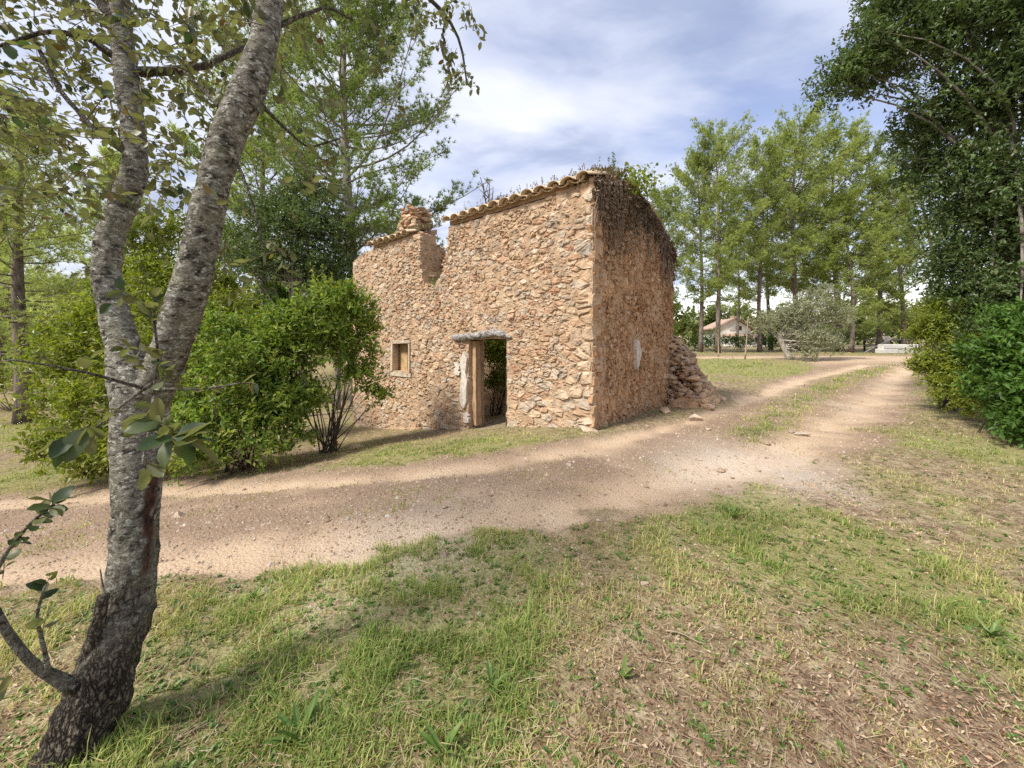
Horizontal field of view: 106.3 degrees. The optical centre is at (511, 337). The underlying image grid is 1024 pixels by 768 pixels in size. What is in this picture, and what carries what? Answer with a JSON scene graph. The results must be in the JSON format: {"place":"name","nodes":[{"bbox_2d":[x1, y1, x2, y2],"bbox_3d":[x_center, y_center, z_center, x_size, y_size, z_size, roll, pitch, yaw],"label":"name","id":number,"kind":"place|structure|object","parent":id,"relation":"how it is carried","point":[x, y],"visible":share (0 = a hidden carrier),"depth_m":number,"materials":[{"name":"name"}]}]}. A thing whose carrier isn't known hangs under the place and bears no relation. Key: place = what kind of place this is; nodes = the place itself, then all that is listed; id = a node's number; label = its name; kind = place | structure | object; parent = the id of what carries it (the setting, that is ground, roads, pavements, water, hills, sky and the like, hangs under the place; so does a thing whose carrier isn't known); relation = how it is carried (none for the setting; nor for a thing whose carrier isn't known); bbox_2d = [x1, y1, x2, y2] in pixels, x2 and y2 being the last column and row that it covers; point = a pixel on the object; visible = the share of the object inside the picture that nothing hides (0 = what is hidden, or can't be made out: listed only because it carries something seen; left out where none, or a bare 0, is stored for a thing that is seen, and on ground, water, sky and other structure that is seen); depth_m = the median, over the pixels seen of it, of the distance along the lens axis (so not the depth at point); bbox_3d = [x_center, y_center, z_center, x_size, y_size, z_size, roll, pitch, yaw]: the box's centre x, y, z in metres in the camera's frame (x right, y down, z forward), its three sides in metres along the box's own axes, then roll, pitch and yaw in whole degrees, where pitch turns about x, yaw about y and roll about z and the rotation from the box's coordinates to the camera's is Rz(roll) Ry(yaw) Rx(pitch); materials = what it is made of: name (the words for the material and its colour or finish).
{"place":"outdoors","nodes":[
{"label":"outdoors","id":0,"kind":"place"},
{"bbox_2d":[0,357,1019,618],"bbox_3d":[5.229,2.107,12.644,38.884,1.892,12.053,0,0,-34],"label":"track","id":1,"kind":"structure","parent":0,"point":[259,559],"depth_m":4.57,"materials":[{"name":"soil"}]},
{"bbox_2d":[689,414,702,420],"bbox_3d":[3.646,1.588,7.664,0.258,0.132,0.199,0,0,12],"label":"stone","id":2,"kind":"object","parent":1,"relation":"on","point":[694,417],"visible":0.99,"depth_m":7.60,"materials":[{"name":"beige stone"}]},
{"bbox_2d":[716,467,724,472],"bbox_3d":[2.662,1.686,4.899,0.124,0.055,0.098,0,0,-40],"label":"stone","id":3,"kind":"object","parent":1,"relation":"on","point":[720,469],"visible":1,"depth_m":4.88,"materials":[{"name":"beige stone"}]},
{"bbox_2d":[794,432,810,435],"bbox_3d":[4.968,1.656,6.624,0.196,0.084,0.262,0,0,0],"label":"stone","id":4,"kind":"object","parent":1,"relation":"on","point":[801,433],"visible":0.97,"depth_m":6.55,"materials":[{"name":"beige stone"}]},
{"bbox_2d":[0,338,1023,767],"bbox_3d":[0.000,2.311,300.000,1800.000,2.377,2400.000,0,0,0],"label":"ground","id":5,"kind":"structure","parent":0,"point":[652,570],"depth_m":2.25,"materials":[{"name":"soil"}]},
{"bbox_2d":[0,356,52,411],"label":"bush","id":6,"kind":"object","parent":5,"relation":"on","point":[5,382],"visible":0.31,"depth_m":16.98,"materials":[{"name":"green plant"}]},
{"bbox_2d":[0,173,90,388],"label":"pine tree","id":7,"kind":"object","parent":5,"relation":"on","point":[5,289],"visible":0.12,"depth_m":24.06,"materials":[{"name":"green plant"}]},
{"bbox_2d":[0,79,145,423],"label":"pine tree","id":8,"kind":"object","parent":5,"relation":"on","point":[15,280],"visible":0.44,"depth_m":14.52,"materials":[{"name":"green plant"}]},
{"bbox_2d":[0,144,182,355],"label":"pine tree","id":9,"kind":"object","parent":5,"relation":"on","point":[114,159],"visible":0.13,"depth_m":19.70,"materials":[{"name":"green plant"}]},
{"bbox_2d":[0,275,194,487],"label":"yellow green shrub","id":10,"kind":"object","parent":5,"relation":"on","point":[91,388],"visible":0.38,"depth_m":7.15,"materials":[{"name":"green plant"}]},
{"bbox_2d":[122,200,256,333],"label":"pale tree","id":11,"kind":"object","parent":5,"relation":"on","point":[171,230],"visible":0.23,"depth_m":16.60,"materials":[{"name":"green plant"}]},
{"bbox_2d":[174,721,211,741],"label":"twig","id":12,"kind":"object","parent":5,"relation":"on","point":[185,734],"visible":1,"depth_m":1.55,"materials":[{"name":"brown wood"}]},
{"bbox_2d":[122,237,274,448],"bbox_3d":[-8.067,0.189,9.605,3.953,5.497,2.417,0,0,0],"label":"tall shrub","id":13,"kind":"object","parent":5,"relation":"on","point":[161,277],"visible":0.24,"depth_m":9.50,"materials":[{"name":"green plant"}]},
{"bbox_2d":[0,0,487,767],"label":"oak tree","id":14,"kind":"object","parent":5,"relation":"on","point":[144,438],"visible":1,"depth_m":1.61,"materials":[{"name":"green plant"}]},
{"bbox_2d":[167,298,333,486],"bbox_3d":[-5.116,0.865,7.053,3.163,3.205,2.386,0,0,20],"label":"broad shrub","id":15,"kind":"object","parent":5,"relation":"on","point":[230,362],"visible":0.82,"depth_m":6.71,"materials":[{"name":"green plant"}]},
{"bbox_2d":[242,583,268,600],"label":"weed","id":16,"kind":"object","parent":5,"relation":"on","point":[258,592],"visible":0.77,"depth_m":2.41,"materials":[{"name":"green plant"}]},
{"bbox_2d":[158,0,353,369],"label":"pine tree","id":17,"kind":"object","parent":5,"relation":"on","point":[265,161],"visible":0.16,"depth_m":21.42,"materials":[{"name":"green plant"}]},
{"bbox_2d":[217,171,363,415],"bbox_3d":[-8.953,-1.712,15.004,6.294,9.596,3.590,0,0,0],"label":"dark tree","id":18,"kind":"object","parent":5,"relation":"on","point":[276,211],"visible":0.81,"depth_m":14.60,"materials":[{"name":"green plant"}]},
{"bbox_2d":[263,685,328,752],"bbox_3d":[-0.882,1.552,1.565,0.201,0.138,0.241,0,0,-11],"label":"weed","id":19,"kind":"object","parent":5,"relation":"on","point":[312,708],"visible":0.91,"depth_m":1.57,"materials":[{"name":"green plant"}]},
{"bbox_2d":[250,241,354,409],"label":"bright tree","id":20,"kind":"object","parent":5,"relation":"on","point":[281,294],"visible":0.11,"depth_m":15.89,"materials":[{"name":"green plant"}]},
{"bbox_2d":[238,262,399,454],"bbox_3d":[-3.874,0.475,7.954,3.049,3.929,2.274,0,0,0],"label":"multi stemmed shrub","id":21,"kind":"object","parent":5,"relation":"on","point":[304,320],"visible":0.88,"depth_m":7.74,"materials":[{"name":"green plant"}]},
{"bbox_2d":[170,0,491,406],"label":"pine tree","id":22,"kind":"object","parent":5,"relation":"on","point":[394,17],"visible":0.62,"depth_m":15.90,"materials":[{"name":"green plant"}]},
{"bbox_2d":[348,443,363,448],"bbox_3d":[-3.399,2.397,8.417,0.374,0.145,0.309,0,0,0],"label":"stone","id":23,"kind":"object","parent":5,"relation":"on","point":[351,445],"visible":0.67,"depth_m":8.35,"materials":[{"name":"brown stone"}]},
{"bbox_2d":[367,573,377,585],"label":"weed","id":24,"kind":"object","parent":5,"relation":"on","point":[372,577],"visible":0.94,"depth_m":2.50,"materials":[{"name":"green plant"}]},
{"bbox_2d":[417,717,464,767],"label":"weed","id":25,"kind":"object","parent":5,"relation":"on","point":[432,739],"visible":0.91,"depth_m":1.49,"materials":[{"name":"green plant"}]},
{"bbox_2d":[5,270,958,375],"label":"woods","id":26,"kind":"object","parent":5,"relation":"on","point":[690,321],"visible":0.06,"depth_m":59.87,"materials":[{"name":"green plant"}]},
{"bbox_2d":[475,656,513,691],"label":"weed","id":27,"kind":"object","parent":5,"relation":"on","point":[489,668],"visible":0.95,"depth_m":1.78,"materials":[{"name":"green plant"}]},
{"bbox_2d":[484,340,506,415],"bbox_3d":[-0.438,0.716,12.004,2.022,3.395,2.970,0,0,-19],"label":"bush inside ruin","id":28,"kind":"object","parent":5,"relation":"on","point":[495,351],"visible":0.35,"depth_m":11.43,"materials":[{"name":"green plant"}]},
{"bbox_2d":[0,415,1023,767],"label":"weeds","id":29,"kind":"object","parent":5,"relation":"on","point":[198,755],"visible":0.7,"depth_m":1.94,"materials":[{"name":"green plant"}]},
{"bbox_2d":[352,170,674,430],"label":"stone house","id":30,"kind":"structure","parent":5,"relation":"on","point":[530,280],"depth_m":8.20,"materials":[{"name":"stone"}]},
{"bbox_2d":[390,340,411,376],"bbox_3d":[-3.019,0.564,10.769,1.014,1.024,0.317,0,0,41],"label":"window","id":31,"kind":"structure","parent":30,"relation":"in","point":[404,359],"depth_m":10.93,"materials":[{"name":"wood"}]},
{"bbox_2d":[479,177,492,202],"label":"dead sapling","id":32,"kind":"object","parent":30,"relation":"on","point":[484,194],"visible":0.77,"depth_m":9.12,"materials":[{"name":"grey plant"}]},
{"bbox_2d":[363,156,628,246],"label":"roof grass","id":33,"kind":"structure","parent":30,"relation":"on","point":[610,169],"depth_m":7.98,"materials":[{"name":"plant"}]},
{"bbox_2d":[611,152,616,176],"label":"sprig","id":34,"kind":"object","parent":30,"relation":"on","point":[613,160],"visible":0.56,"depth_m":7.69,"materials":[{"name":"green plant"}]},
{"bbox_2d":[564,172,679,304],"bbox_3d":[2.599,-1.938,8.453,0.848,2.710,4.340,0,0,41],"label":"dead creeper","id":35,"kind":"object","parent":30,"relation":"attached to","point":[606,184],"visible":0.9,"depth_m":7.67,"materials":[{"name":"brown plant"}]},
{"bbox_2d":[607,161,675,202],"bbox_3d":[2.385,-3.121,7.904,1.695,0.972,1.333,0,0,0],"label":"ivy","id":36,"kind":"object","parent":30,"relation":"attached to","point":[634,181],"visible":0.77,"depth_m":7.66,"materials":[{"name":"green plant"}]},
{"bbox_2d":[527,704,548,731],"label":"twig","id":37,"kind":"object","parent":5,"relation":"on","point":[535,709],"visible":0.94,"depth_m":1.62,"materials":[{"name":"brown wood"}]},
{"bbox_2d":[579,425,597,432],"bbox_3d":[1.342,1.593,6.721,0.331,0.122,0.298,0,0,0],"label":"stone","id":38,"kind":"object","parent":5,"relation":"on","point":[587,429],"visible":0.93,"depth_m":6.65,"materials":[{"name":"beige stone"}]},
{"bbox_2d":[614,653,634,681],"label":"weed","id":39,"kind":"object","parent":5,"relation":"on","point":[623,668],"visible":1,"depth_m":1.80,"materials":[{"name":"green plant"}]},
{"bbox_2d":[640,581,648,585],"bbox_3d":[0.861,1.592,2.491,0.056,0.032,0.048,0,0,0],"label":"stone","id":40,"kind":"object","parent":5,"relation":"on","point":[644,583],"visible":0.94,"depth_m":2.48,"materials":[{"name":"beige stone"}]},
{"bbox_2d":[660,407,670,413],"bbox_3d":[3.306,1.550,8.262,0.240,0.134,0.375,0,0,0],"label":"stone","id":41,"kind":"object","parent":5,"relation":"on","point":[665,410],"visible":1,"depth_m":8.15,"materials":[{"name":"brown stone"}]},
{"bbox_2d":[647,182,698,330],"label":"pine tree","id":42,"kind":"object","parent":5,"relation":"on","point":[657,194],"visible":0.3,"depth_m":32.03,"materials":[{"name":"green plant"}]},
{"bbox_2d":[667,396,699,408],"bbox_3d":[4.118,1.559,9.184,0.694,0.357,0.681,0,0,38],"label":"boulder","id":43,"kind":"object","parent":5,"relation":"on","point":[686,402],"visible":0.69,"depth_m":9.02,"materials":[{"name":"stone"}]},
{"bbox_2d":[665,629,704,644],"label":"twig","id":44,"kind":"object","parent":5,"relation":"on","point":[666,630],"visible":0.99,"depth_m":2.05,"materials":[{"name":"brown wood"}]},
{"bbox_2d":[666,335,726,410],"bbox_3d":[4.646,0.810,9.888,1.409,1.809,1.913,0,0,39],"label":"rubble heap","id":45,"kind":"object","parent":5,"relation":"on","point":[686,376],"visible":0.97,"depth_m":9.41,"materials":[{"name":"stone"}]},
{"bbox_2d":[658,147,748,351],"bbox_3d":[14.711,-6.917,30.113,6.545,16.055,5.658,0,-1,21],"label":"pine tree","id":46,"kind":"object","parent":5,"relation":"on","point":[701,299],"visible":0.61,"depth_m":29.49,"materials":[{"name":"green plant"}]},
{"bbox_2d":[713,326,724,356],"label":"sapling","id":47,"kind":"object","parent":5,"relation":"on","point":[718,338],"visible":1,"depth_m":23.97,"materials":[{"name":"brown wood"}]},
{"bbox_2d":[669,111,774,352],"bbox_3d":[15.166,-7.871,28.319,6.863,17.978,7.062,0,0,22],"label":"pine tree","id":48,"kind":"object","parent":5,"relation":"on","point":[721,149],"visible":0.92,"depth_m":27.70,"materials":[{"name":"green plant"}]},
{"bbox_2d":[721,503,745,517],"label":"weed","id":49,"kind":"object","parent":5,"relation":"on","point":[733,511],"visible":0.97,"depth_m":3.55,"materials":[{"name":"green plant"}]},
{"bbox_2d":[703,316,767,345],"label":"white house","id":50,"kind":"structure","parent":5,"relation":"on","point":[728,326],"depth_m":55.00,"materials":[{"name":"white paint"}]},
{"bbox_2d":[730,326,741,329],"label":"window","id":51,"kind":"structure","parent":50,"relation":"in","point":[731,327],"depth_m":54.92,"materials":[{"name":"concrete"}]},
{"bbox_2d":[705,210,770,345],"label":"pine tree","id":52,"kind":"object","parent":5,"relation":"on","point":[737,302],"visible":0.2,"depth_m":51.50,"materials":[{"name":"green plant"}]},
{"bbox_2d":[742,307,757,358],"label":"sapling","id":53,"kind":"object","parent":5,"relation":"on","point":[747,321],"visible":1,"depth_m":22.00,"materials":[{"name":"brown wood"}]},
{"bbox_2d":[674,330,849,350],"bbox_3d":[21.056,0.451,32.997,16.026,2.393,2.525,0,0,0],"label":"hedge","id":54,"kind":"object","parent":5,"relation":"on","point":[735,339],"visible":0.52,"depth_m":32.81,"materials":[{"name":"green plant"}]},
{"bbox_2d":[724,130,802,351],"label":"pine tree","id":55,"kind":"object","parent":5,"relation":"on","point":[770,149],"visible":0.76,"depth_m":29.35,"materials":[{"name":"green plant"}]},
{"bbox_2d":[725,161,814,349],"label":"pine tree","id":56,"kind":"object","parent":5,"relation":"on","point":[779,270],"visible":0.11,"depth_m":34.38,"materials":[{"name":"green plant"}]},
{"bbox_2d":[743,280,858,361],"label":"olive tree","id":57,"kind":"object","parent":5,"relation":"on","point":[796,316],"visible":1,"depth_m":21.06,"materials":[{"name":"green plant"}]},
{"bbox_2d":[736,96,873,351],"bbox_3d":[22.321,-8.807,30.670,8.713,19.856,8.294,0,0,4],"label":"pine tree","id":58,"kind":"object","parent":5,"relation":"on","point":[798,156],"visible":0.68,"depth_m":29.44,"materials":[{"name":"green plant"}]},
{"bbox_2d":[768,184,843,346],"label":"pine tree","id":59,"kind":"object","parent":5,"relation":"on","point":[804,296],"visible":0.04,"depth_m":46.59,"materials":[{"name":"green plant"}]},
{"bbox_2d":[774,105,909,350],"bbox_3d":[27.375,-8.860,32.242,10.273,19.951,8.881,0,-1,-16],"label":"pine tree","id":60,"kind":"object","parent":5,"relation":"on","point":[853,129],"visible":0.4,"depth_m":31.58,"materials":[{"name":"green plant"}]},
{"bbox_2d":[796,183,912,352],"bbox_3d":[25.640,-5.357,29.267,7.016,12.945,6.761,0,-2,25],"label":"pine tree","id":61,"kind":"object","parent":5,"relation":"on","point":[852,194],"visible":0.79,"depth_m":28.86,"materials":[{"name":"green plant"}]},
{"bbox_2d":[816,127,934,348],"bbox_3d":[30.389,-8.220,31.769,6.943,18.658,7.728,0,0,-22],"label":"pine tree","id":62,"kind":"object","parent":5,"relation":"on","point":[879,141],"visible":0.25,"depth_m":31.29,"materials":[{"name":"green plant"}]},
{"bbox_2d":[864,335,896,352],"bbox_3d":[27.340,0.652,28.935,3.119,1.701,0.370,0,0,0],"label":"barrier","id":63,"kind":"object","parent":5,"relation":"on","point":[887,339],"visible":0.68,"depth_m":28.79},
{"bbox_2d":[839,222,928,337],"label":"pine tree","id":64,"kind":"object","parent":5,"relation":"on","point":[868,271],"visible":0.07,"depth_m":47.95,"materials":[{"name":"green plant"}]},
{"bbox_2d":[843,321,930,349],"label":"hedge","id":65,"kind":"object","parent":5,"relation":"on","point":[870,337],"visible":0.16,"depth_m":35.83,"materials":[{"name":"green plant"}]},
{"bbox_2d":[875,349,898,352],"bbox_3d":[27.083,0.939,27.750,1.234,0.336,0.518,0,0,0],"label":"concrete block","id":66,"kind":"object","parent":5,"relation":"on","point":[887,350],"depth_m":27.50,"materials":[{"name":"grey concrete"}]},
{"bbox_2d":[877,344,917,348],"bbox_3d":[27.883,0.616,27.743,2.477,0.329,0.531,0,0,0],"label":"concrete block","id":67,"kind":"object","parent":66,"relation":"on","point":[891,346],"depth_m":27.50,"materials":[{"name":"grey concrete"}]},
{"bbox_2d":[863,339,919,351],"bbox_3d":[31.677,0.650,32.048,4.660,1.122,0.183,0,0,0],"label":"rail fence","id":68,"kind":"object","parent":5,"relation":"on","point":[864,345],"visible":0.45,"depth_m":31.98,"materials":[{"name":"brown wood"}]},
{"bbox_2d":[849,172,952,343],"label":"pine tree","id":69,"kind":"object","parent":5,"relation":"on","point":[896,323],"visible":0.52,"depth_m":29.62,"materials":[{"name":"green plant"}]},
{"bbox_2d":[898,349,916,352],"bbox_3d":[28.357,0.941,27.747,1.231,0.331,0.520,0,0,0],"label":"concrete block","id":70,"kind":"object","parent":5,"relation":"on","point":[901,351],"depth_m":27.50,"materials":[{"name":"grey concrete"}]},
{"bbox_2d":[799,0,1023,375],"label":"evergreen oak","id":71,"kind":"object","parent":5,"relation":"on","point":[987,97],"visible":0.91,"depth_m":8.29,"materials":[{"name":"green plant"}]},
{"bbox_2d":[861,129,973,349],"bbox_3d":[38.009,-9.424,35.344,8.706,21.075,7.897,0,0,10],"label":"pine tree","id":72,"kind":"object","parent":5,"relation":"on","point":[894,155],"visible":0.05,"depth_m":35.82,"materials":[{"name":"green plant"}]},
{"bbox_2d":[892,291,988,420],"bbox_3d":[9.453,0.251,8.070,1.831,2.816,3.026,0,0,25],"label":"golden shrub","id":73,"kind":"object","parent":5,"relation":"on","point":[927,328],"visible":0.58,"depth_m":8.30,"materials":[{"name":"green plant"}]},
{"bbox_2d":[949,296,1023,448],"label":"laurel bush","id":74,"kind":"object","parent":5,"relation":"on","point":[995,353],"visible":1,"depth_m":6.24,"materials":[{"name":"green plant"}]},
{"bbox_2d":[969,612,1013,645],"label":"weed","id":75,"kind":"object","parent":5,"relation":"on","point":[995,625],"visible":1,"depth_m":2.05,"materials":[{"name":"green plant"}]},
{"bbox_2d":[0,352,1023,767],"bbox_3d":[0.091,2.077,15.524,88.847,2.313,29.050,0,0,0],"label":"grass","id":76,"kind":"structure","parent":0,"point":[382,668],"depth_m":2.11,"materials":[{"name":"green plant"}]},
{"bbox_2d":[0,0,1023,337],"label":"sky","id":77,"kind":"structure","parent":0,"point":[564,85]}
]}

